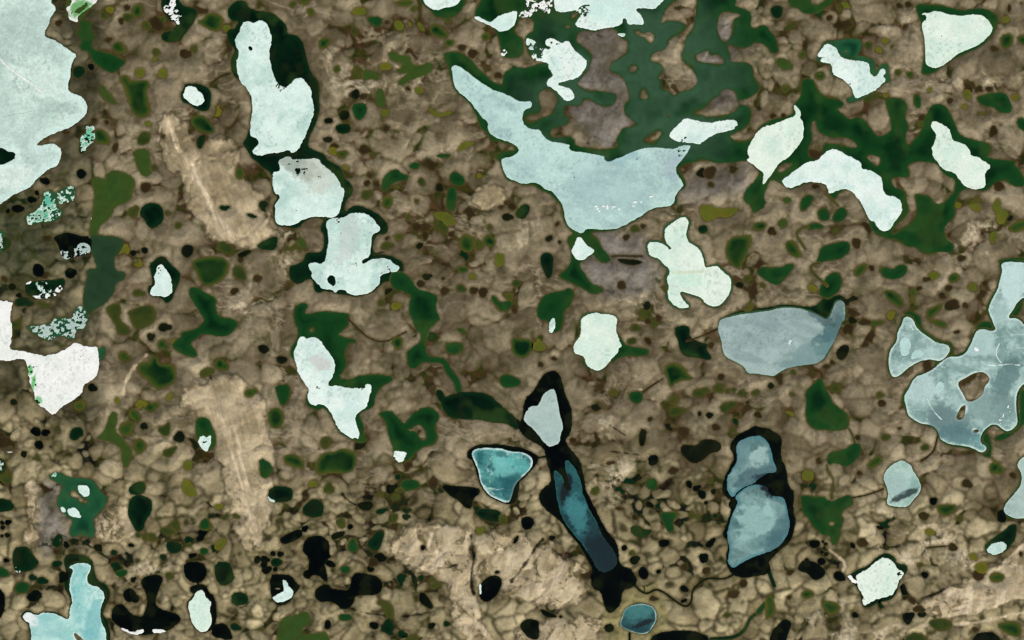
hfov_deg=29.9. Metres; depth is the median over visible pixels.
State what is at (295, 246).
pond water
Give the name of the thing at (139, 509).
pond water
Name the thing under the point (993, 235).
pond water
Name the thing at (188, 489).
pond water
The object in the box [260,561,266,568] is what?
pond water
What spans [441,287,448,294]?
pond water
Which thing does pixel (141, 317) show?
pond water
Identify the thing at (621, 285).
pond water
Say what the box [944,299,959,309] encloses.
pond water
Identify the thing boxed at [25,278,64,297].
pond water
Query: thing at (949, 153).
ice sheet
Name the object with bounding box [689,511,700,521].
pond water
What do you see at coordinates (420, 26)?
pond water
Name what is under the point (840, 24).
pond water
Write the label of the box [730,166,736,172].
pond water
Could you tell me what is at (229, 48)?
pond water
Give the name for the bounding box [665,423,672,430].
pond water
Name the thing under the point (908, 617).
pond water
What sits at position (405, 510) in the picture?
pond water
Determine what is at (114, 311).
pond water
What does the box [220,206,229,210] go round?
pond water
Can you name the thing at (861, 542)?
pond water
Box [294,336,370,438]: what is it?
ice sheet
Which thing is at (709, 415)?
pond water
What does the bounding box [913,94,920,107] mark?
pond water
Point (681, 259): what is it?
ice sheet
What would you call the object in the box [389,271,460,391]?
lake
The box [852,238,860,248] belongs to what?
pond water
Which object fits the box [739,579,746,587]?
pond water
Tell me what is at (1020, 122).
pond water
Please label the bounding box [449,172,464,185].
pond water
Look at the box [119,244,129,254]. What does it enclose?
pond water
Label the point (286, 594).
ice floe
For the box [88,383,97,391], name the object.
pond water
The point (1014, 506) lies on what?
ice sheet
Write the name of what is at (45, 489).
pond water
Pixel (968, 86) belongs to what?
pond water
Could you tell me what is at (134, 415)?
pond water
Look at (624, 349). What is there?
pond water
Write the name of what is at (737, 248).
pond water
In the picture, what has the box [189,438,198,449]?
pond water
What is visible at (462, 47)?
pond water
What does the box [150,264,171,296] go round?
ice floe
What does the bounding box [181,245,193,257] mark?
pond water
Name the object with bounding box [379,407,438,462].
lake
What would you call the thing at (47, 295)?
brash ice
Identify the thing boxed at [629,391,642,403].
pond water
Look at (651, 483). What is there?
pond water
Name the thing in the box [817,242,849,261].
pond water
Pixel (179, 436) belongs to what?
pond water
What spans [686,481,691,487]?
pond water
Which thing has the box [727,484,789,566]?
ice sheet
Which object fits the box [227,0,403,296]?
lake
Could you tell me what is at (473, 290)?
pond water
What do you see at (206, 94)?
pond water
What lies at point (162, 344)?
pond water
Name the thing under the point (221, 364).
pond water
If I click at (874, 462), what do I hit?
pond water
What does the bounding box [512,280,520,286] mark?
pond water
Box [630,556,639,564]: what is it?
pond water
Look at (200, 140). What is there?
pond water
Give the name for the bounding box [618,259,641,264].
pond water
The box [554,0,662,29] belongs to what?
ice sheet
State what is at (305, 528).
pond water
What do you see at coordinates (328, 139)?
pond water
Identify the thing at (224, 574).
pond water
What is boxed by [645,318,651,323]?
pond water
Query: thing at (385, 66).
pond water
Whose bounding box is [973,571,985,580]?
pond water
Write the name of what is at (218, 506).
pond water
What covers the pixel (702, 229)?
pond water
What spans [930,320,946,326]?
pond water
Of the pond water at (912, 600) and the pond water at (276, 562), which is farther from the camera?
the pond water at (912, 600)
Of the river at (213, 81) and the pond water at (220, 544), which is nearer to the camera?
the pond water at (220, 544)
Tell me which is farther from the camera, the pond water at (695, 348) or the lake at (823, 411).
the pond water at (695, 348)
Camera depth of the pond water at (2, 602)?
23999.34 m
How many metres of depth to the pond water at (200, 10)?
23999.42 m
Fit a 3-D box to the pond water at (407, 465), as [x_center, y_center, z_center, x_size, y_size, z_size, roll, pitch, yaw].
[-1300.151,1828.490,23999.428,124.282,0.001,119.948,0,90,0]
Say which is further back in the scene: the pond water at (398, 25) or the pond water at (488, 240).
the pond water at (398, 25)
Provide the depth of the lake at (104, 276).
23999.38 m
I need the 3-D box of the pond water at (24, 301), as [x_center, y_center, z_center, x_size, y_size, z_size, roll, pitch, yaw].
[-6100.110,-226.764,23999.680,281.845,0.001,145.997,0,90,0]
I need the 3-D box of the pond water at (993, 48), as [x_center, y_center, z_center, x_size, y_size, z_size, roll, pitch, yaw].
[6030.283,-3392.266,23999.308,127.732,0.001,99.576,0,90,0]
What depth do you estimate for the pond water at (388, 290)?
23999.50 m
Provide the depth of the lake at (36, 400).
23999.70 m
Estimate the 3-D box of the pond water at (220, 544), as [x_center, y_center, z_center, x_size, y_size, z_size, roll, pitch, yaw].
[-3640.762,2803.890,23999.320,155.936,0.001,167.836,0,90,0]
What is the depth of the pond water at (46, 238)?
23999.61 m
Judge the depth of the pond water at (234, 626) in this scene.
23999.55 m
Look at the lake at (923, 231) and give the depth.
23999.48 m
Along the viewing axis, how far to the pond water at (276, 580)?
23999.61 m
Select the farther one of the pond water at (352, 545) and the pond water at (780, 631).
the pond water at (780, 631)
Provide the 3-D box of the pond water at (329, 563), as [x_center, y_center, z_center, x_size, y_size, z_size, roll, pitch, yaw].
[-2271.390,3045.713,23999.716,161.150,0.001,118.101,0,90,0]
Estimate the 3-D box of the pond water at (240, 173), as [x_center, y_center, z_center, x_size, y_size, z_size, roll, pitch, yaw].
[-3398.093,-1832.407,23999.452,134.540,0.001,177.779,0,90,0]
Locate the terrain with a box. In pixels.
[0,0,1023,639]
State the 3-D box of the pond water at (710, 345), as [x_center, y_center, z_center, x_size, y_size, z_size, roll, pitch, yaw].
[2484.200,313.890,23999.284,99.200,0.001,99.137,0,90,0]
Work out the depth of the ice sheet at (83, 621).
23998.78 m
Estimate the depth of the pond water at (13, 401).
23999.53 m
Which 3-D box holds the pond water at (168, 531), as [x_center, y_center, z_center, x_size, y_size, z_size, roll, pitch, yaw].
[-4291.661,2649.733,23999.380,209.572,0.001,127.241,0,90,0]
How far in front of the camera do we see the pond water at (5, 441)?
23999.57 m
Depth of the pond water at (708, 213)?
23999.51 m
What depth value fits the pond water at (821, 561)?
23999.63 m
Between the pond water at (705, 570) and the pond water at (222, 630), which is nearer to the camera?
the pond water at (222, 630)
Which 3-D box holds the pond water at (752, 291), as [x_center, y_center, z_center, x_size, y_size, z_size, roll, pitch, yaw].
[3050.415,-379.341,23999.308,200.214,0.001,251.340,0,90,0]
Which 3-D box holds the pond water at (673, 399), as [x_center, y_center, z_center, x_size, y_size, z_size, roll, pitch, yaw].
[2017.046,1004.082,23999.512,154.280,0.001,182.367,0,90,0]
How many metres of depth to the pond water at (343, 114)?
23999.58 m
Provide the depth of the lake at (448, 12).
23999.44 m
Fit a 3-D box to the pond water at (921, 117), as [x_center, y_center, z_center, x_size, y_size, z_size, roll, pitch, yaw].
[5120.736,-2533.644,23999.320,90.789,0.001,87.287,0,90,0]
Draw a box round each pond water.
[0,231,5,252]
[0,237,10,250]
[0,436,14,447]
[0,458,5,473]
[0,470,11,483]
[0,499,13,511]
[0,567,9,576]
[0,589,4,617]
[8,283,15,289]
[10,399,16,404]
[11,205,24,212]
[11,319,20,328]
[12,547,38,571]
[14,297,33,306]
[14,581,29,593]
[21,451,26,457]
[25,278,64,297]
[26,191,62,224]
[27,196,36,202]
[27,590,41,601]
[29,574,37,580]
[30,427,41,435]
[33,264,43,276]
[34,440,42,448]
[37,577,48,583]
[38,301,50,307]
[39,178,49,184]
[40,483,52,492]
[42,235,51,240]
[42,429,49,435]
[51,534,62,546]
[52,561,61,567]
[55,20,61,25]
[55,186,74,201]
[59,570,68,582]
[64,541,68,548]
[65,268,76,278]
[66,0,97,21]
[70,427,82,439]
[73,66,84,77]
[73,401,85,410]
[77,169,85,178]
[79,126,93,152]
[88,64,93,69]
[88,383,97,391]
[93,129,109,143]
[94,544,101,551]
[97,412,131,466]
[98,346,105,360]
[100,85,115,103]
[101,11,107,18]
[106,6,113,12]
[106,304,129,334]
[111,562,121,571]
[112,42,125,53]
[112,143,117,152]
[115,569,126,577]
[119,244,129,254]
[119,352,129,360]
[119,421,133,435]
[120,75,149,117]
[123,13,133,21]
[123,588,138,602]
[128,205,139,217]
[128,306,155,328]
[128,495,151,531]
[129,409,139,421]
[129,482,145,495]
[130,250,136,255]
[131,4,141,17]
[133,289,144,295]
[134,149,149,175]
[134,259,141,266]
[134,439,145,452]
[135,68,144,77]
[135,399,147,408]
[137,132,149,144]
[138,356,175,388]
[140,203,163,227]
[140,423,147,429]
[141,183,150,192]
[141,247,147,253]
[142,22,151,29]
[145,402,158,411]
[147,333,154,340]
[147,534,158,541]
[148,256,179,302]
[149,17,163,30]
[152,48,159,56]
[158,68,166,78]
[158,323,171,331]
[158,340,168,348]
[158,422,169,435]
[159,16,165,23]
[160,554,166,560]
[161,0,197,41]
[161,527,176,535]
[163,446,176,456]
[166,540,181,552]
[166,572,173,578]
[167,393,171,400]
[170,520,178,534]
[172,287,237,357]
[173,431,184,441]
[174,537,182,542]
[175,222,181,228]
[180,49,191,58]
[181,83,210,110]
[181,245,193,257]
[182,479,196,496]
[183,460,191,469]
[184,536,193,543]
[184,562,206,583]
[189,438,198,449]
[189,553,196,558]
[190,45,197,52]
[190,584,216,629]
[191,115,213,132]
[193,1,207,12]
[193,256,228,284]
[195,417,215,449]
[196,135,204,148]
[196,530,207,541]
[198,13,223,30]
[199,518,211,530]
[200,367,213,377]
[200,548,207,554]
[211,623,231,639]
[214,105,221,116]
[214,504,222,509]
[215,359,228,369]
[215,538,225,549]
[215,562,234,585]
[218,241,234,254]
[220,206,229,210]
[223,25,230,31]
[226,40,231,52]
[230,623,240,629]
[231,288,238,294]
[231,592,247,605]
[233,266,245,279]
[236,167,244,178]
[238,250,250,257]
[244,389,257,396]
[253,275,261,281]
[254,556,260,563]
[258,236,277,249]
[258,345,268,353]
[259,201,267,211]
[259,459,272,477]
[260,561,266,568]
[261,556,269,561]
[262,566,271,573]
[268,408,283,427]
[268,486,292,501]
[270,574,299,604]
[271,558,282,566]
[275,384,290,405]
[276,356,287,363]
[277,551,283,556]
[280,529,301,543]
[284,454,303,468]
[285,244,300,250]
[292,233,298,239]
[297,237,305,247]
[298,0,309,4]
[301,525,308,531]
[303,499,323,516]
[307,8,313,15]
[308,480,317,486]
[315,449,355,474]
[319,38,329,48]
[320,437,330,448]
[323,137,332,142]
[324,118,332,123]
[324,483,333,492]
[324,620,330,628]
[326,560,335,566]
[329,147,336,154]
[331,531,344,539]
[334,65,339,71]
[336,124,349,133]
[336,150,347,158]
[336,518,345,528]
[339,110,348,119]
[339,614,351,620]
[340,566,349,573]
[347,538,357,551]
[351,7,365,14]
[351,28,356,35]
[351,89,359,98]
[352,66,364,79]
[352,103,366,119]
[355,435,366,449]
[358,502,372,509]
[359,145,369,153]
[360,94,367,98]
[362,190,372,199]
[363,70,378,79]
[367,17,381,26]
[367,530,384,550]
[368,558,377,567]
[369,622,378,628]
[374,553,386,561]
[376,88,385,106]
[376,508,387,513]
[377,600,393,618]
[378,299,384,305]
[379,63,391,69]
[381,109,388,116]
[381,169,407,190]
[381,242,393,248]
[381,617,395,634]
[382,196,392,207]
[385,288,391,294]
[386,483,397,493]
[388,51,432,84]
[391,302,401,309]
[391,336,401,348]
[391,494,399,500]
[391,513,397,523]
[391,523,396,529]
[394,20,403,30]
[395,234,403,240]
[395,487,404,492]
[396,0,411,5]
[397,574,410,586]
[398,630,407,637]
[400,479,419,490]
[401,507,411,513]
[402,513,410,519]
[403,635,418,639]
[404,462,411,469]
[409,162,418,168]
[412,223,422,230]
[414,87,423,92]
[416,243,422,248]
[417,23,424,30]
[417,280,424,286]
[418,178,424,185]
[418,575,423,580]
[419,592,432,608]
[421,223,429,230]
[422,159,438,169]
[422,230,427,238]
[422,274,431,279]
[427,332,438,341]
[428,476,437,488]
[428,576,440,588]
[428,623,434,628]
[429,108,450,116]
[430,25,447,37]
[434,212,455,225]
[435,183,442,191]
[435,220,447,234]
[437,154,449,157]
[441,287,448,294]
[443,485,479,508]
[444,621,449,626]
[445,39,453,46]
[445,342,463,354]
[446,187,455,210]
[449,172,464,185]
[456,285,465,291]
[457,266,467,272]
[457,328,466,335]
[458,45,465,50]
[458,141,473,150]
[459,234,475,251]
[460,251,468,259]
[464,208,475,219]
[468,50,477,57]
[469,274,475,279]
[470,287,477,293]
[475,240,483,249]
[475,509,500,521]
[476,527,483,533]
[479,288,487,297]
[479,575,501,601]
[482,32,489,40]
[482,235,494,246]
[492,296,511,310]
[494,72,501,77]
[495,253,503,266]
[499,374,520,387]
[499,514,507,523]
[502,213,513,220]
[504,293,512,301]
[508,203,514,209]
[511,305,517,312]
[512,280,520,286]
[512,338,532,357]
[515,204,529,218]
[520,619,538,639]
[521,516,533,529]
[531,339,545,350]
[540,609,556,617]
[541,253,552,277]
[545,235,552,241]
[581,570,591,579]
[591,404,600,410]
[591,486,599,494]
[595,384,603,390]
[604,624,613,631]
[609,390,617,395]
[610,332,648,362]
[615,487,624,493]
[617,281,625,288]
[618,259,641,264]
[623,473,637,483]
[627,338,635,343]
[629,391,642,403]
[630,225,639,232]
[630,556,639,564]
[631,324,640,330]
[631,526,651,537]
[632,474,641,480]
[638,567,648,579]
[639,308,651,320]
[639,429,646,445]
[643,301,650,309]
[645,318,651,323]
[645,338,650,344]
[646,478,656,489]
[646,502,653,507]
[648,455,657,465]
[650,320,660,326]
[650,596,657,600]
[656,314,661,321]
[659,539,669,546]
[660,512,676,531]
[665,363,692,385]
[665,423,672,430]
[668,467,677,473]
[669,394,677,407]
[669,407,685,415]
[675,325,710,359]
[678,427,688,437]
[680,585,688,591]
[681,439,720,462]
[681,564,686,570]
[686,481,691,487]
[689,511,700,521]
[693,387,708,397]
[693,485,700,491]
[696,168,703,177]
[697,489,705,498]
[698,225,707,233]
[699,553,707,562]
[700,205,737,220]
[702,567,709,573]
[703,166,715,178]
[705,538,715,547]
[706,412,712,417]
[707,342,713,348]
[712,424,719,429]
[713,383,723,392]
[718,374,723,379]
[720,402,736,412]
[726,235,750,267]
[728,591,738,597]
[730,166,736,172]
[735,282,743,287]
[738,390,746,395]
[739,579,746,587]
[741,403,751,416]
[743,275,751,281]
[743,303,753,311]
[748,281,757,298]
[751,390,759,395]
[753,222,765,230]
[754,260,763,270]
[754,412,761,417]
[757,264,793,284]
[765,595,775,618]
[768,227,775,234]
[770,619,790,639]
[771,6,782,17]
[774,374,782,383]
[776,58,791,69]
[778,219,787,227]
[781,85,789,92]
[783,197,790,202]
[786,22,795,30]
[786,241,800,256]
[787,569,793,574]
[788,0,832,13]
[798,561,824,579]
[799,51,804,58]
[800,195,813,210]
[802,470,813,480]
[802,590,813,597]
[808,150,821,159]
[808,223,822,229]
[808,284,817,291]
[809,480,816,490]
[809,540,819,547]
[814,71,824,79]
[815,10,825,17]
[817,207,829,220]
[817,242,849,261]
[817,558,825,564]
[819,272,841,299]
[823,601,839,614]
[827,443,860,465]
[830,383,841,392]
[832,207,846,221]
[834,19,851,29]
[834,571,845,580]
[836,345,848,359]
[841,296,857,308]
[842,2,849,8]
[843,324,852,333]
[848,308,856,315]
[848,316,856,323]
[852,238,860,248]
[854,264,866,275]
[857,538,867,546]
[858,319,870,324]
[861,341,868,346]
[862,222,870,232]
[864,42,871,48]
[864,92,878,101]
[865,330,874,341]
[868,456,880,467]
[870,320,883,325]
[876,392,883,397]
[878,400,885,406]
[879,265,906,278]
[879,519,889,528]
[881,434,889,440]
[882,38,888,43]
[884,290,902,306]
[887,311,895,319]
[895,69,901,75]
[900,584,908,594]
[902,612,914,624]
[905,2,911,6]
[905,633,926,639]
[906,72,912,76]
[908,597,915,603]
[910,288,917,302]
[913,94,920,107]
[913,605,924,612]
[918,512,928,519]
[918,612,925,616]
[919,114,924,120]
[921,444,928,449]
[921,572,927,577]
[922,359,933,373]
[923,277,930,281]
[925,529,934,534]
[926,304,941,318]
[928,272,939,279]
[929,619,951,630]
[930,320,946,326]
[930,498,936,504]
[937,504,955,515]
[939,293,945,298]
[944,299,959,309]
[945,285,951,290]
[948,273,959,281]
[949,543,957,550]
[955,202,961,208]
[957,255,965,260]
[962,479,972,487]
[963,89,970,99]
[965,83,971,91]
[965,199,970,204]
[969,283,976,290]
[970,204,979,210]
[970,553,977,559]
[971,197,980,203]
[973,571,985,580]
[973,632,999,639]
[975,86,982,91]
[975,562,987,573]
[977,92,1011,112]
[977,290,985,300]
[985,524,1016,553]
[989,572,1004,581]
[990,46,998,51]
[990,126,997,136]
[990,231,996,243]
[990,463,1003,473]
[993,199,1007,223]
[994,181,1003,190]
[997,510,1005,521]
[998,621,1021,636]
[1000,34,1012,47]
[1002,16,1009,22]
[1008,220,1023,231]
[1009,472,1015,477]
[1011,95,1018,99]
[1017,35,1023,44]
[1017,118,1023,130]
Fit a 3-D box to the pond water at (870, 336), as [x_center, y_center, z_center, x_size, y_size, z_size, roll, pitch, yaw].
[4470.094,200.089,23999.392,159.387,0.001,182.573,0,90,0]
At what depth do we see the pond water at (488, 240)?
23999.33 m
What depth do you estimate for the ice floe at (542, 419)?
23998.83 m
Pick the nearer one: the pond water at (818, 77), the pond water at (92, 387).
the pond water at (92, 387)
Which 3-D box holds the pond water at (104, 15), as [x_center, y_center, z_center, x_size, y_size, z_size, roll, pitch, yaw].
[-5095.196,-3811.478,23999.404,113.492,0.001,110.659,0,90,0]
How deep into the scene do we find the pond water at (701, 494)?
23999.63 m
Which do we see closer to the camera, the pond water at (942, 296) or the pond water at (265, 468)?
the pond water at (265, 468)
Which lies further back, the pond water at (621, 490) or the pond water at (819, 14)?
the pond water at (819, 14)
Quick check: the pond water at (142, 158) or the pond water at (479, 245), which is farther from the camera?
the pond water at (142, 158)
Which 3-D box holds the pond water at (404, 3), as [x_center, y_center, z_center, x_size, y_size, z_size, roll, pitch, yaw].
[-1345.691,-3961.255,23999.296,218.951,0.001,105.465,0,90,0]
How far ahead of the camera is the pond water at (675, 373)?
23999.27 m
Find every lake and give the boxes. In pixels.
[0,1,87,204]
[1,300,98,413]
[21,561,107,639]
[27,306,87,340]
[49,472,107,537]
[54,233,91,257]
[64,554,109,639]
[77,20,124,72]
[83,234,125,315]
[90,170,134,235]
[111,575,180,634]
[187,588,213,632]
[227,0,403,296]
[278,612,328,639]
[290,303,392,442]
[303,536,330,581]
[315,573,381,608]
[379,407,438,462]
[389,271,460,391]
[420,0,466,18]
[436,390,517,428]
[444,0,1023,293]
[467,444,538,503]
[517,371,636,612]
[537,288,573,332]
[573,311,617,370]
[646,216,732,309]
[651,630,708,639]
[718,299,845,376]
[722,426,795,577]
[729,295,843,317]
[800,495,852,544]
[805,378,849,430]
[817,38,890,102]
[848,553,907,606]
[883,460,921,507]
[887,314,950,377]
[902,258,1023,454]
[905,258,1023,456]
[916,4,997,74]
[1003,456,1023,518]
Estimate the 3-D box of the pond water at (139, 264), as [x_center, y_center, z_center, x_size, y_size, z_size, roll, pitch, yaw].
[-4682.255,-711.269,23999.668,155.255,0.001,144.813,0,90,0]
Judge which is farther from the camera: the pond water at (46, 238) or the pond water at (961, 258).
the pond water at (46, 238)
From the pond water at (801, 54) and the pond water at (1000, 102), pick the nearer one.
the pond water at (1000, 102)
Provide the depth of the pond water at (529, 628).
23999.28 m
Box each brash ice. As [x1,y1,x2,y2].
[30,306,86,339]
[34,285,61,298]
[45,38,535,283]
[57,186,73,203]
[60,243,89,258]
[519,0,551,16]
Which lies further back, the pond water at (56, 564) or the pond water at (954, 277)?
the pond water at (56, 564)
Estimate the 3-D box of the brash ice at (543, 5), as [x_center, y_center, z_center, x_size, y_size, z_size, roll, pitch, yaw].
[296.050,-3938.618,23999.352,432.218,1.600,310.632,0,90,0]
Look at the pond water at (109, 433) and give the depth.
23999.40 m
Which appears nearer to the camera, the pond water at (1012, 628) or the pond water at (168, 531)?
the pond water at (168, 531)
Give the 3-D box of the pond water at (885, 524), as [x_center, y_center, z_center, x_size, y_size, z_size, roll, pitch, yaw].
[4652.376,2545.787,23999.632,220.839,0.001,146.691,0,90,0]
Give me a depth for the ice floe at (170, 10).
23998.92 m
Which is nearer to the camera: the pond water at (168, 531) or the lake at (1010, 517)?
the pond water at (168, 531)
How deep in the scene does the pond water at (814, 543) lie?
23999.58 m
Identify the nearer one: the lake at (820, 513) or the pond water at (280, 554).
the pond water at (280, 554)
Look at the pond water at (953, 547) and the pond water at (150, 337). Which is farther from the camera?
the pond water at (150, 337)
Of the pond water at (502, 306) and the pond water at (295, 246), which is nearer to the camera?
the pond water at (502, 306)
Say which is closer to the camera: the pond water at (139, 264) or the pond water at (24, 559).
the pond water at (24, 559)
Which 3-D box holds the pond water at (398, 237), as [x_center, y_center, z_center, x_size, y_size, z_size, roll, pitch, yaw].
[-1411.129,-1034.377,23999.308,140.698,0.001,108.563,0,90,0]
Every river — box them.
[209,73,230,85]
[347,318,406,341]
[611,255,642,256]
[635,574,732,606]
[642,379,662,392]
[685,328,717,342]
[709,613,756,639]
[755,594,774,614]
[768,571,775,587]
[796,225,809,249]
[810,261,828,287]
[810,364,822,377]
[825,191,838,205]
[826,464,833,499]
[851,488,883,498]
[921,435,938,461]
[926,544,950,548]
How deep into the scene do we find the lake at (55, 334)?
23999.67 m
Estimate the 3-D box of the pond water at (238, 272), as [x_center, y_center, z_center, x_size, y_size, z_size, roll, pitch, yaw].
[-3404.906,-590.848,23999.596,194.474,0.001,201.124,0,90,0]
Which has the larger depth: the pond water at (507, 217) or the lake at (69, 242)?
the pond water at (507, 217)
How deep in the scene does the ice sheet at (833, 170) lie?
23998.77 m
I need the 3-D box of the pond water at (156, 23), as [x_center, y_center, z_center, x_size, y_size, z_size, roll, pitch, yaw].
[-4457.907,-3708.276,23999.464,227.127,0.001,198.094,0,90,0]
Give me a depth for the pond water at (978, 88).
23999.73 m
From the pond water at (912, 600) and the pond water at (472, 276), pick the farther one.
the pond water at (472, 276)
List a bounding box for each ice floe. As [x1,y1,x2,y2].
[27,191,58,224]
[36,282,50,292]
[67,507,80,517]
[78,485,88,496]
[80,126,94,151]
[121,628,143,634]
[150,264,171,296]
[152,629,165,632]
[164,0,180,23]
[183,86,203,105]
[198,435,210,450]
[273,580,292,601]
[393,451,406,461]
[524,389,562,446]
[549,318,554,332]
[571,237,593,259]
[848,575,856,582]
[987,542,1006,554]
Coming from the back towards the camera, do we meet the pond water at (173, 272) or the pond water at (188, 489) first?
the pond water at (173, 272)
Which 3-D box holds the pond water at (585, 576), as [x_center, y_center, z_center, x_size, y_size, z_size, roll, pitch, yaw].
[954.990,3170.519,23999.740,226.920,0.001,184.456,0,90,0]
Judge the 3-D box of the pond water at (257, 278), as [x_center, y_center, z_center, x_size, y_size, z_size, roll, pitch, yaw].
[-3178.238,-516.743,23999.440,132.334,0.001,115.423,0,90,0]
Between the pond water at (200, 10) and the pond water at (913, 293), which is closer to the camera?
the pond water at (913, 293)
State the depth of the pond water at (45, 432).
23999.56 m
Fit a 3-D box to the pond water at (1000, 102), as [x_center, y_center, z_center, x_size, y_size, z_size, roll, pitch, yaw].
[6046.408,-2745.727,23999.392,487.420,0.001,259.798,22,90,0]
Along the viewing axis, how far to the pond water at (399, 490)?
23999.27 m
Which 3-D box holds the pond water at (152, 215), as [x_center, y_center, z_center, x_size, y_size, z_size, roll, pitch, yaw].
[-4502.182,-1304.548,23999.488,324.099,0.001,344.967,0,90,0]
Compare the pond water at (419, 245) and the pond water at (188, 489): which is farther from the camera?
the pond water at (419, 245)
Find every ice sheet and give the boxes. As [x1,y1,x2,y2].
[0,0,86,203]
[0,300,98,413]
[23,563,105,639]
[66,0,96,21]
[188,590,211,631]
[235,20,313,155]
[272,156,343,224]
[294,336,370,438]
[308,213,398,294]
[423,0,459,9]
[451,65,689,232]
[472,448,532,501]
[474,11,516,30]
[532,38,586,100]
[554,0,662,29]
[554,460,616,571]
[573,313,620,370]
[620,604,655,633]
[647,217,730,307]
[670,118,736,143]
[718,300,844,375]
[727,435,775,496]
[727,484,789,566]
[747,105,803,183]
[782,149,901,230]
[818,44,884,97]
[856,557,903,604]
[884,460,920,506]
[889,317,949,376]
[904,262,1023,451]
[922,11,991,67]
[931,121,989,188]
[1004,457,1023,518]
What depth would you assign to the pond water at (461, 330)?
23999.35 m
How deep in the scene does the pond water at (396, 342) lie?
23999.30 m
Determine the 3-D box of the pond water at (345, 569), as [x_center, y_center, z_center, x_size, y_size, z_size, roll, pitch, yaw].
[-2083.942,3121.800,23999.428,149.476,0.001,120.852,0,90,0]
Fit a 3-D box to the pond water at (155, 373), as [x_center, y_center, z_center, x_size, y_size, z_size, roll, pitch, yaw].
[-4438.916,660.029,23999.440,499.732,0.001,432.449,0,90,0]
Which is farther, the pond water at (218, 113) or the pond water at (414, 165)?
the pond water at (218, 113)
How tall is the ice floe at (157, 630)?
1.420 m
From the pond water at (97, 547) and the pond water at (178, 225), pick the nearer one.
the pond water at (97, 547)
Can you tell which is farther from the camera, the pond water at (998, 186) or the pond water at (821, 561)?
the pond water at (821, 561)
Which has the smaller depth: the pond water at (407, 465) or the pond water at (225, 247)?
the pond water at (225, 247)
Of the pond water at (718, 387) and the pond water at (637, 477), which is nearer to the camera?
the pond water at (637, 477)
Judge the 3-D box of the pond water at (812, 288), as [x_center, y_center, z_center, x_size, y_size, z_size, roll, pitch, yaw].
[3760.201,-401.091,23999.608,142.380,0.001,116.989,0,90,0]
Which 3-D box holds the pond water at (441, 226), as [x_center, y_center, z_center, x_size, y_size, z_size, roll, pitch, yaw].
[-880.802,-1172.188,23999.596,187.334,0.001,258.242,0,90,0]
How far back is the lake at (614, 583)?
23999.31 m
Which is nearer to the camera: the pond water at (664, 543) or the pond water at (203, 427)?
the pond water at (203, 427)
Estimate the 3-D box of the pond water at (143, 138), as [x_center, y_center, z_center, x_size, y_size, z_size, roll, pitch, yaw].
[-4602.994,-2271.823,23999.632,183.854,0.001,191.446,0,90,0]
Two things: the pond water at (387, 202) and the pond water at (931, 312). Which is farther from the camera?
the pond water at (931, 312)
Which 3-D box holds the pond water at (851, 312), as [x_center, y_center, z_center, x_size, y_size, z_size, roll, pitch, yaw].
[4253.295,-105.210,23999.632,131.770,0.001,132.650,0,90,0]
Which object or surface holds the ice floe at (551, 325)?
on the lake at (555, 305)
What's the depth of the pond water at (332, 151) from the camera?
23999.33 m
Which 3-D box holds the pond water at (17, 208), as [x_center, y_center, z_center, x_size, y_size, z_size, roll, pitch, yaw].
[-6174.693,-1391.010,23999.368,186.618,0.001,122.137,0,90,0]
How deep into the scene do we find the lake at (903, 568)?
23999.68 m
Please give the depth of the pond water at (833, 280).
23999.73 m
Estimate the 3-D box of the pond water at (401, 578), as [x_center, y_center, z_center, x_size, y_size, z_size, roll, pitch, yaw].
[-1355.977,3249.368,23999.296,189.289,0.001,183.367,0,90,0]
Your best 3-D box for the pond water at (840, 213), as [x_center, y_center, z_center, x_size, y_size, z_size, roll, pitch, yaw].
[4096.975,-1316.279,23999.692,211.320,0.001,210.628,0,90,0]
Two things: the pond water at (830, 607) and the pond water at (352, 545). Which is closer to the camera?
the pond water at (352, 545)
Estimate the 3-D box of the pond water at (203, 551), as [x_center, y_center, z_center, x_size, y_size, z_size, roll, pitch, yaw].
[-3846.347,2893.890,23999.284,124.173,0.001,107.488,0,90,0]
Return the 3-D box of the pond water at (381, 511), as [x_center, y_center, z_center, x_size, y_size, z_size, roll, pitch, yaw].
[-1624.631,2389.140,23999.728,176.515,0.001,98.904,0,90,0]

